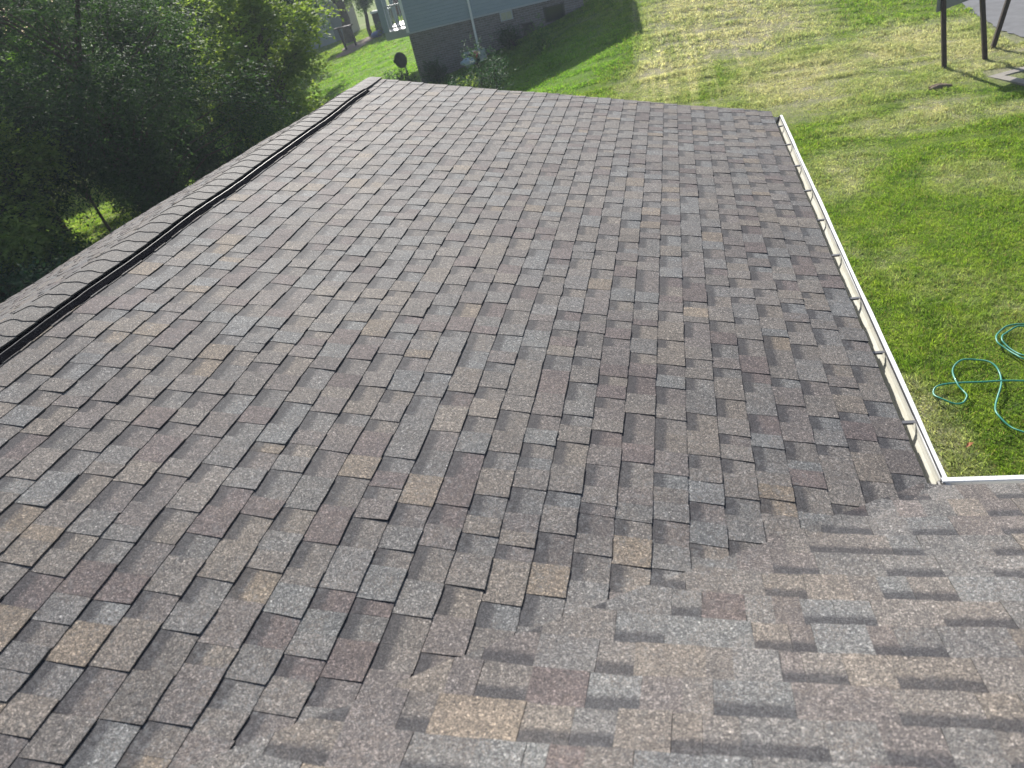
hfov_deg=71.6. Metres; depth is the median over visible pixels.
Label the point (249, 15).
broadleaf tree
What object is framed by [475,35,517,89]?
garden plant
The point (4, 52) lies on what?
broadleaf tree
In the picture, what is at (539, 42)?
garden plant
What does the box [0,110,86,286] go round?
broadleaf tree
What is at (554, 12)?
basement window
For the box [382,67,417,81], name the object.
garden plant
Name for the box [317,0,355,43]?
garden tree
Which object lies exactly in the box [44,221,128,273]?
shrub
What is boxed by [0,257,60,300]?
shrub
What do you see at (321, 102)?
shrub
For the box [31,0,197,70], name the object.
broadleaf tree
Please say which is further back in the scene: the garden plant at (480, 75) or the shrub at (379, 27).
the shrub at (379, 27)
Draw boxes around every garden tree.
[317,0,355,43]
[352,0,373,35]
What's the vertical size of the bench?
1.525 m
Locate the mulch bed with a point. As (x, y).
(360, 44)
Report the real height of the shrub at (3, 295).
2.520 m
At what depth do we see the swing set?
14.69 m
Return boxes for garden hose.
[932,323,1023,432]
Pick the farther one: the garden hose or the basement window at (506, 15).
the basement window at (506, 15)
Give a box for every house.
[0,77,1023,767]
[374,0,583,82]
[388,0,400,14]
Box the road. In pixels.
[963,0,1023,36]
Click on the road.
(1014, 21)
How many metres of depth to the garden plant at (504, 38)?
25.36 m
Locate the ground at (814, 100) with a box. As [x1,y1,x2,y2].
[42,0,1023,476]
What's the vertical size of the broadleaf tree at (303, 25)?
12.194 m
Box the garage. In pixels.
[295,0,359,51]
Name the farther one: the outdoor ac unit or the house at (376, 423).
the outdoor ac unit
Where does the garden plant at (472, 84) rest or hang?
on the ground at (814, 100)
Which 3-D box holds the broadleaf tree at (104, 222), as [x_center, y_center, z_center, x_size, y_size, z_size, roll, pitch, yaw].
[-11.838,-5.512,19.763,2.423,4.064,1.810,-18,33,-5]
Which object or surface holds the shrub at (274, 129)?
on the ground at (814, 100)
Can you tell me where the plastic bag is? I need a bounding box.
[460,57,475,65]
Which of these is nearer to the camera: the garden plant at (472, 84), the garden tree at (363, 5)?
the garden plant at (472, 84)
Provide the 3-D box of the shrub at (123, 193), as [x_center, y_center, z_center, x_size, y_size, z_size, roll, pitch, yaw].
[-11.727,-7.344,22.254,3.952,4.272,3.061,-4,34,15]
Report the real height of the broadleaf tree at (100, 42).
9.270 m
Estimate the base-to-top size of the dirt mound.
0.150 m
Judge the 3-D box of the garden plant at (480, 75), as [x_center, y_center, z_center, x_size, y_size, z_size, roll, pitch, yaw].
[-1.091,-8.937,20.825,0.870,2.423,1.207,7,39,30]
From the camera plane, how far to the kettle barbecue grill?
27.60 m
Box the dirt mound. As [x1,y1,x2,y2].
[928,83,951,90]
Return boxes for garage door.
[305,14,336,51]
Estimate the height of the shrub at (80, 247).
2.386 m
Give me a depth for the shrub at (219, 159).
18.70 m
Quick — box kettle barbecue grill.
[393,52,407,73]
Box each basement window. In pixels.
[499,10,512,21]
[543,3,564,21]
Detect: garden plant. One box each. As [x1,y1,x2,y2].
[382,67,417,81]
[411,54,453,83]
[439,72,474,87]
[456,73,490,87]
[460,35,490,87]
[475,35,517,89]
[493,24,523,50]
[521,13,558,57]
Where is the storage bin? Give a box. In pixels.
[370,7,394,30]
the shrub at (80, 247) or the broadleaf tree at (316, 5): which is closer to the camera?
the shrub at (80, 247)
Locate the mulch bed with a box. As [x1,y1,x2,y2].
[336,36,372,57]
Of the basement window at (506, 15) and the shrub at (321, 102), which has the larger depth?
the basement window at (506, 15)
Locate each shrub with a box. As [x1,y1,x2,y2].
[0,240,71,301]
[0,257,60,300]
[43,232,95,269]
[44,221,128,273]
[46,218,86,262]
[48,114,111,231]
[97,113,189,213]
[112,135,194,216]
[178,100,257,180]
[242,108,302,146]
[288,94,328,111]
[373,19,393,37]
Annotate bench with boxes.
[334,24,356,49]
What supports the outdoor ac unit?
on the ground at (814, 100)
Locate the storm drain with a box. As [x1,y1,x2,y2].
[987,67,1023,85]
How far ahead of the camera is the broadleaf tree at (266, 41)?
22.24 m
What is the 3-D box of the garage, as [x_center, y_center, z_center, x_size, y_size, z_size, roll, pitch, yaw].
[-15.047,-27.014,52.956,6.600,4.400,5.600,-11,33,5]
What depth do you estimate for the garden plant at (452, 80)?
21.05 m
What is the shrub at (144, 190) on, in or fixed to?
on the ground at (814, 100)
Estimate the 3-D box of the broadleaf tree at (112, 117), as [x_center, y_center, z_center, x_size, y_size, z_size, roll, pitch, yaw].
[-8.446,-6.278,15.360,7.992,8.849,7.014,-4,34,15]
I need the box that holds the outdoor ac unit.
[464,47,486,67]
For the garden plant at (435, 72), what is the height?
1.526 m
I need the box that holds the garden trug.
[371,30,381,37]
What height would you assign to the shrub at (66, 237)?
2.887 m
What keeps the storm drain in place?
on the ground at (814, 100)
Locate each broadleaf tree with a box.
[0,0,127,273]
[0,0,231,181]
[0,0,306,250]
[0,5,89,233]
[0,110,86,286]
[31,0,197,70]
[129,0,348,148]
[164,0,327,142]
[172,0,332,120]
[274,1,325,43]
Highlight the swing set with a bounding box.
[936,0,1010,68]

